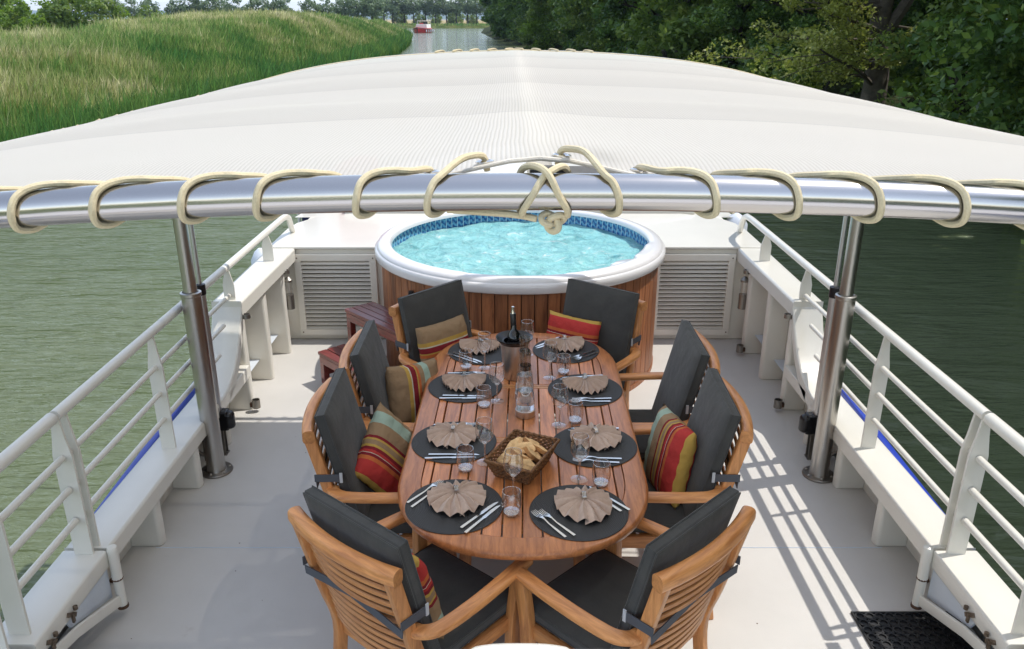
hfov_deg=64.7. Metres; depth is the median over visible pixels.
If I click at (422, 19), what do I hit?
bush
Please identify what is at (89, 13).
plane tree
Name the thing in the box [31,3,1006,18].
hills
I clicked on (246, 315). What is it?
pole holder
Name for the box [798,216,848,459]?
lift actuator
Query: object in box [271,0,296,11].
plane tree
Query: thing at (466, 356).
knife
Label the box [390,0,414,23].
plane tree
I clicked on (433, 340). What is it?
pillow
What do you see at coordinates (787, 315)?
pole holder
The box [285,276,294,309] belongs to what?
tube lamp
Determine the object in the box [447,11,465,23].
bush
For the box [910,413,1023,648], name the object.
gate
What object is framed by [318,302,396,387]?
tub steps
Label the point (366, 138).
canopy
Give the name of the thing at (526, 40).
bush
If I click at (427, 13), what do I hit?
plane tree
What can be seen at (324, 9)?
plane tree
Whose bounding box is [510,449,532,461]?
bread slice
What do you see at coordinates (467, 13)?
plane tree
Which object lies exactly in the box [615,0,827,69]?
leafy tree
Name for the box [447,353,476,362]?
knife
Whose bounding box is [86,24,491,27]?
bank
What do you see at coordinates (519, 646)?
cabin roof
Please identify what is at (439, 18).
bush
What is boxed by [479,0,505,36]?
leafy tree
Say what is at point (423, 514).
placemat
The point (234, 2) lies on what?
plane tree
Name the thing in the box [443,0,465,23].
plane tree
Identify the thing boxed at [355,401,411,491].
pillow
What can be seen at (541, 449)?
bread slice
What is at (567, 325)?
pillow
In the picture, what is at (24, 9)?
bush
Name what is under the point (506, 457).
bread slice
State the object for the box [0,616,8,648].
bulwark
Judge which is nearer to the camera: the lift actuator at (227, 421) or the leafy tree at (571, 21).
the lift actuator at (227, 421)
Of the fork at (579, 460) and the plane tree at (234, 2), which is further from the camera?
the plane tree at (234, 2)
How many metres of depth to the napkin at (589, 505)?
3.10 m
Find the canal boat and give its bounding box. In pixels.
[413,21,433,32]
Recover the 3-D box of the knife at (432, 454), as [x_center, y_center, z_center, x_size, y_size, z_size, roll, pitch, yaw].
[-0.251,0.561,3.498,0.220,0.004,0.015,0,21,-1]
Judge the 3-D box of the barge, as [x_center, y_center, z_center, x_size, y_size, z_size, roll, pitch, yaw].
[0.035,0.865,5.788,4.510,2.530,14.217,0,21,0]
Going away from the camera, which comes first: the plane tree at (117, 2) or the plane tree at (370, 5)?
the plane tree at (117, 2)
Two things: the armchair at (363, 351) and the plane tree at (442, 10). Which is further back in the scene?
the plane tree at (442, 10)
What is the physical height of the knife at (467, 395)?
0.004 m
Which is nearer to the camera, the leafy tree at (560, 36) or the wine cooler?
the wine cooler
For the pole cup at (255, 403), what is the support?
on the barge
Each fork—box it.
[407,479,442,502]
[410,486,436,507]
[448,371,482,373]
[533,511,566,537]
[538,509,575,535]
[570,400,610,402]
[571,349,594,358]
[572,397,611,399]
[573,458,618,462]
[574,352,597,360]
[575,455,621,458]
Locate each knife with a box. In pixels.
[425,456,475,458]
[428,453,478,455]
[439,397,481,398]
[443,395,486,396]
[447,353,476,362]
[452,352,481,362]
[460,502,497,528]
[464,505,500,533]
[583,486,621,511]
[589,486,630,510]
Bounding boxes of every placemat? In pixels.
[405,479,502,534]
[411,422,496,463]
[428,371,501,402]
[448,339,501,364]
[529,485,628,540]
[533,338,598,362]
[548,374,622,405]
[554,425,636,467]
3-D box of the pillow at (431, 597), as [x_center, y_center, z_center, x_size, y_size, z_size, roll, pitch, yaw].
[-0.404,0.929,2.875,0.368,0.368,0.125,8,32,42]
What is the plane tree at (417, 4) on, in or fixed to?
on the bank at (446, 26)
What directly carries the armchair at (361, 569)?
on the barge
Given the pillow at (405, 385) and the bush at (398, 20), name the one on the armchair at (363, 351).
the pillow at (405, 385)
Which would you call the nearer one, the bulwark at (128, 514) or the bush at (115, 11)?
the bulwark at (128, 514)
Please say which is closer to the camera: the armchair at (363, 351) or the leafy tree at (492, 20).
the armchair at (363, 351)
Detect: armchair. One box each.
[287,485,532,648]
[302,367,452,548]
[339,320,476,471]
[389,280,509,479]
[514,486,755,648]
[536,278,647,417]
[585,320,719,465]
[594,367,753,619]
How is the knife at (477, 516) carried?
on the placemat at (423, 514)
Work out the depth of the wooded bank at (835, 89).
29.92 m
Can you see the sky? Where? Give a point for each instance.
(292, 4)
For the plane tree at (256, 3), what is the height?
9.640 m
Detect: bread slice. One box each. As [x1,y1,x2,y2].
[496,453,511,464]
[503,437,522,452]
[508,454,537,470]
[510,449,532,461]
[513,442,536,454]
[523,437,546,454]
[524,446,541,461]
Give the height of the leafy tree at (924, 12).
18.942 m
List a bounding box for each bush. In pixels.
[0,0,29,23]
[0,0,37,32]
[11,12,61,33]
[17,0,64,31]
[39,0,125,28]
[102,4,130,20]
[128,4,169,19]
[373,14,387,20]
[389,11,407,23]
[411,12,424,22]
[427,13,441,23]
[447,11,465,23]
[465,14,478,23]
[514,15,547,48]
[518,1,559,49]
[621,11,743,66]
[737,29,897,96]
[892,0,1023,122]
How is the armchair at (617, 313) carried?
on the barge
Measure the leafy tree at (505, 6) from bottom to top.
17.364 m
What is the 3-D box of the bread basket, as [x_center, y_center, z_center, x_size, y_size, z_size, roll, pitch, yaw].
[0.045,0.561,3.389,0.220,0.094,0.302,10,23,24]
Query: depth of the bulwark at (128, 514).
5.08 m
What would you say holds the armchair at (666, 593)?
on the barge
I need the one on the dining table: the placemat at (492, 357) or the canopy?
the placemat at (492, 357)
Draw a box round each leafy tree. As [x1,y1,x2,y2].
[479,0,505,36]
[483,0,513,39]
[495,0,529,42]
[512,0,553,43]
[523,0,611,48]
[546,0,638,50]
[553,0,697,52]
[590,0,766,55]
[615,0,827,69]
[674,0,899,49]
[687,0,951,83]
[757,0,964,63]
[866,0,1023,131]
[893,0,1023,80]
[895,0,1023,135]
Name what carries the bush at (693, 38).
on the wooded bank at (835, 89)
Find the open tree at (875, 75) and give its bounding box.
[685,0,928,104]
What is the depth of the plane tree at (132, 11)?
246.17 m
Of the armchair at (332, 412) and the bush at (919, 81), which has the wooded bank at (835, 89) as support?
the bush at (919, 81)
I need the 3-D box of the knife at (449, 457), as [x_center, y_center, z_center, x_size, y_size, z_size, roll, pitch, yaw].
[-0.265,0.571,3.473,0.220,0.004,0.015,-1,21,-3]
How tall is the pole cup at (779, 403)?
0.060 m
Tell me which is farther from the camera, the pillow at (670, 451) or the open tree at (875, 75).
the open tree at (875, 75)
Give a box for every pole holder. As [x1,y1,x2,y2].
[242,313,250,318]
[784,313,791,318]
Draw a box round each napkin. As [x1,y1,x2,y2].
[427,421,478,448]
[427,479,485,516]
[442,371,485,391]
[459,337,499,354]
[545,335,583,352]
[554,485,611,524]
[562,373,608,394]
[570,422,621,450]
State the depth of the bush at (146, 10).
85.76 m
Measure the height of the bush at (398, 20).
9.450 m
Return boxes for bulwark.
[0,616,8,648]
[64,248,295,582]
[736,248,975,582]
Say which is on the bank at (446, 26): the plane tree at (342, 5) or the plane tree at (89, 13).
the plane tree at (342, 5)
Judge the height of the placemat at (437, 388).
0.004 m
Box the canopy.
[0,48,1023,234]
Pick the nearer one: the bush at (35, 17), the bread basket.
the bread basket
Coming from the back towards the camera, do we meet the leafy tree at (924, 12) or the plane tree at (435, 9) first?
the plane tree at (435, 9)
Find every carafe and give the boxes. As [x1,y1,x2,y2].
[515,339,533,398]
[515,362,534,418]
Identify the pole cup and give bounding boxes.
[250,398,260,408]
[736,344,744,352]
[773,398,784,408]
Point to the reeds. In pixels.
(396, 27)
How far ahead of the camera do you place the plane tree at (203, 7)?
248.96 m
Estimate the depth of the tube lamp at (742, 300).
6.40 m
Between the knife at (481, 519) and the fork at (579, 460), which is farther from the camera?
the fork at (579, 460)
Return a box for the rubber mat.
[851,611,973,648]
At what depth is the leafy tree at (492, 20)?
137.53 m
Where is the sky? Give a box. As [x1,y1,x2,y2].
[14,0,466,11]
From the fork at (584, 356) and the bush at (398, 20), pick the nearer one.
the fork at (584, 356)
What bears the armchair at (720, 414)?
on the barge
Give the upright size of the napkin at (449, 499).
0.049 m
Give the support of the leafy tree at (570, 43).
on the wooded bank at (835, 89)
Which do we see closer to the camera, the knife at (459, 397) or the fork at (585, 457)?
the fork at (585, 457)
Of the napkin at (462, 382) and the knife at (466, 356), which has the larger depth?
the knife at (466, 356)
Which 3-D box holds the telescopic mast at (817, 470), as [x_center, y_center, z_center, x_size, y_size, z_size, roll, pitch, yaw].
[1.810,-0.074,4.409,0.188,2.059,0.188,0,21,0]
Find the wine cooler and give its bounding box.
[496,330,532,380]
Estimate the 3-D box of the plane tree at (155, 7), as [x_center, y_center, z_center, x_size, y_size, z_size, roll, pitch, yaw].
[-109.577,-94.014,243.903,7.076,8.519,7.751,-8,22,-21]
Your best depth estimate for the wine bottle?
4.19 m
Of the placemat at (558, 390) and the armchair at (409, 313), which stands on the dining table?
the placemat at (558, 390)
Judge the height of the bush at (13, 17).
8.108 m
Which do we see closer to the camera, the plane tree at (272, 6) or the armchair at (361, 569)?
the armchair at (361, 569)
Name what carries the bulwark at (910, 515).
on the barge
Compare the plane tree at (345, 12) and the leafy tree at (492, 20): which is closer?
the leafy tree at (492, 20)
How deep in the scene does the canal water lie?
10.28 m
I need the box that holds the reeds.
[372,18,488,40]
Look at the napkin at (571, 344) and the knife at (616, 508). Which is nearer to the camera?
the knife at (616, 508)
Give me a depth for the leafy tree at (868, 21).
38.75 m
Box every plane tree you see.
[81,0,104,16]
[107,0,130,14]
[123,0,141,16]
[136,0,159,16]
[164,0,185,14]
[175,0,205,13]
[188,0,221,11]
[211,0,237,11]
[221,0,249,12]
[245,0,269,10]
[261,0,286,10]
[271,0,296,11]
[297,0,322,12]
[315,0,336,13]
[333,0,354,16]
[335,0,357,11]
[343,0,372,18]
[356,0,385,19]
[375,0,390,19]
[380,0,402,23]
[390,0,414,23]
[400,0,423,22]
[417,0,435,21]
[421,0,446,22]
[437,0,455,22]
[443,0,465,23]
[454,0,472,23]
[464,0,486,22]
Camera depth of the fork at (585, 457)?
3.46 m
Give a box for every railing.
[49,214,295,545]
[736,214,991,545]
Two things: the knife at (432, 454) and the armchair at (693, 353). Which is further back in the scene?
the armchair at (693, 353)
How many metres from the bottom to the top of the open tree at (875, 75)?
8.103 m
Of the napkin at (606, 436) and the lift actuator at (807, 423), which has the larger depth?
the lift actuator at (807, 423)
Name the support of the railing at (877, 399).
on the bulwark at (910, 515)
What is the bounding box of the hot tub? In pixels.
[375,210,665,413]
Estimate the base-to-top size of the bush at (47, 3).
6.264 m
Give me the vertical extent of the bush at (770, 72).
4.307 m
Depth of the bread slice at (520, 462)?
3.29 m
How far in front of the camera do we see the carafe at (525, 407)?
3.81 m
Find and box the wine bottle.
[507,306,521,343]
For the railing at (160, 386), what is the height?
0.689 m
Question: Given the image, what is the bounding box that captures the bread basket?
[483,429,559,484]
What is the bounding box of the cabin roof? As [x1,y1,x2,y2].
[471,643,568,648]
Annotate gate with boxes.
[0,413,128,648]
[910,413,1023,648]
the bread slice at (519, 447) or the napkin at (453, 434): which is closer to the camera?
the bread slice at (519, 447)
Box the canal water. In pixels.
[0,28,1023,622]
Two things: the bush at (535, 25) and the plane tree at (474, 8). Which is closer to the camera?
the bush at (535, 25)
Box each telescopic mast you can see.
[172,218,232,478]
[802,217,864,482]
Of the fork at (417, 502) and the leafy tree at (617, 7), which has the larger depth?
the leafy tree at (617, 7)
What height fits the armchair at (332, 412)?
1.027 m
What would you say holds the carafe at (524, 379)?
on the dining table
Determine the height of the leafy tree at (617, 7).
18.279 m
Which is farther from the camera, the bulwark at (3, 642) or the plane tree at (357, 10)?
the plane tree at (357, 10)
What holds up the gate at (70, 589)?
attached to the bulwark at (3, 642)
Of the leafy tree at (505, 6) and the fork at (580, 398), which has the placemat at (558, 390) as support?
the fork at (580, 398)
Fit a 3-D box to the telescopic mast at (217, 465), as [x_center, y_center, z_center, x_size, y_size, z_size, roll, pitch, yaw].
[-1.760,-0.091,4.455,0.188,2.059,0.188,0,21,0]
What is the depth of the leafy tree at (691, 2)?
53.51 m
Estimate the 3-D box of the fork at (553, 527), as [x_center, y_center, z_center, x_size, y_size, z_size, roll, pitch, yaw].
[0.138,0.741,3.012,0.025,0.009,0.198,-14,25,-33]
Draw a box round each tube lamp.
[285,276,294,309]
[737,276,747,309]
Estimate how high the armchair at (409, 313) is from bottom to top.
1.027 m
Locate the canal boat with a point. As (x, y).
(424, 27)
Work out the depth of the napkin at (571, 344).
4.63 m
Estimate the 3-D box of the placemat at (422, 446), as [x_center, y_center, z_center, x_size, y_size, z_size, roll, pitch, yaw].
[-0.259,0.523,3.614,0.380,0.004,0.380,0,21,0]
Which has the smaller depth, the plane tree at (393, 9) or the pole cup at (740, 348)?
the pole cup at (740, 348)
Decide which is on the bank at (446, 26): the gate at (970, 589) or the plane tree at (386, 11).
the plane tree at (386, 11)
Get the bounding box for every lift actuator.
[188,224,235,455]
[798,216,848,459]
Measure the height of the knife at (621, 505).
0.004 m
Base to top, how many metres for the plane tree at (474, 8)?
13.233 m
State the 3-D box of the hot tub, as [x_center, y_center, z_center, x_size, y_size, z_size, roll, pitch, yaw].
[0.060,-0.219,6.332,2.196,0.973,2.196,0,21,0]
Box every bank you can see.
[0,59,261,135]
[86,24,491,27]
[481,26,1022,132]
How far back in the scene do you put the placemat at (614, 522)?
3.04 m
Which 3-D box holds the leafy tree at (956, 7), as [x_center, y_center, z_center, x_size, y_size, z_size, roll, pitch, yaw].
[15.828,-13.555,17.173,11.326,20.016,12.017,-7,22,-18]
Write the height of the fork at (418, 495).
0.009 m
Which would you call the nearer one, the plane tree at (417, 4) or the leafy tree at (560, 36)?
the leafy tree at (560, 36)
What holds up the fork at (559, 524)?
on the placemat at (614, 522)
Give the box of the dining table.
[398,333,647,640]
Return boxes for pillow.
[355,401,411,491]
[385,357,437,422]
[411,552,443,638]
[415,313,468,368]
[546,310,600,371]
[643,403,696,508]
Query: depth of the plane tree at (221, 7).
255.28 m
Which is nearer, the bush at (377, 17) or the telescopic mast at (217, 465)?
the telescopic mast at (217, 465)
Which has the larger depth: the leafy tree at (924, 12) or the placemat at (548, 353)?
the leafy tree at (924, 12)
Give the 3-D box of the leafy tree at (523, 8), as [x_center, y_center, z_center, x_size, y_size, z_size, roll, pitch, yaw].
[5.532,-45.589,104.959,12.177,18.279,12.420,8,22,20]
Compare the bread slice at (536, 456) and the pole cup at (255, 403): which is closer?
the bread slice at (536, 456)
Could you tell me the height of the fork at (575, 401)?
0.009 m
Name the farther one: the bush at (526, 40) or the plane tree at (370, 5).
the plane tree at (370, 5)
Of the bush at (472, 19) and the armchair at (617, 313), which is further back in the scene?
the bush at (472, 19)
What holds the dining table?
on the barge
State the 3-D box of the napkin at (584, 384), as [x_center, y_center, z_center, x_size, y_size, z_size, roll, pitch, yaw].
[0.387,0.300,4.120,0.242,0.049,0.176,-3,21,-7]
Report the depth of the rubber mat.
3.54 m
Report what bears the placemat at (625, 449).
on the dining table
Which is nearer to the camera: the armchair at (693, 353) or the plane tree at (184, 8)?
the armchair at (693, 353)
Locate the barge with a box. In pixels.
[48,162,993,648]
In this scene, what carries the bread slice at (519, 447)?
in the bread basket
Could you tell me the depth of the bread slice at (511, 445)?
3.41 m
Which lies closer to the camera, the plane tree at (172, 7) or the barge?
the barge
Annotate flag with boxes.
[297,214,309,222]
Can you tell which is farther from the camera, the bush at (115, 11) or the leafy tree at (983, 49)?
the bush at (115, 11)
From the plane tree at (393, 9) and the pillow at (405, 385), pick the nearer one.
the pillow at (405, 385)
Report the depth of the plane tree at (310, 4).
257.12 m
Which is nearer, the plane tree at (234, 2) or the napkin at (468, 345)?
the napkin at (468, 345)
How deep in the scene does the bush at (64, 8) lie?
80.51 m
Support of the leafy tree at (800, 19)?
on the wooded bank at (835, 89)
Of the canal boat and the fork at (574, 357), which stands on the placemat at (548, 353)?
the fork at (574, 357)
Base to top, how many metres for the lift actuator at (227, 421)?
2.050 m

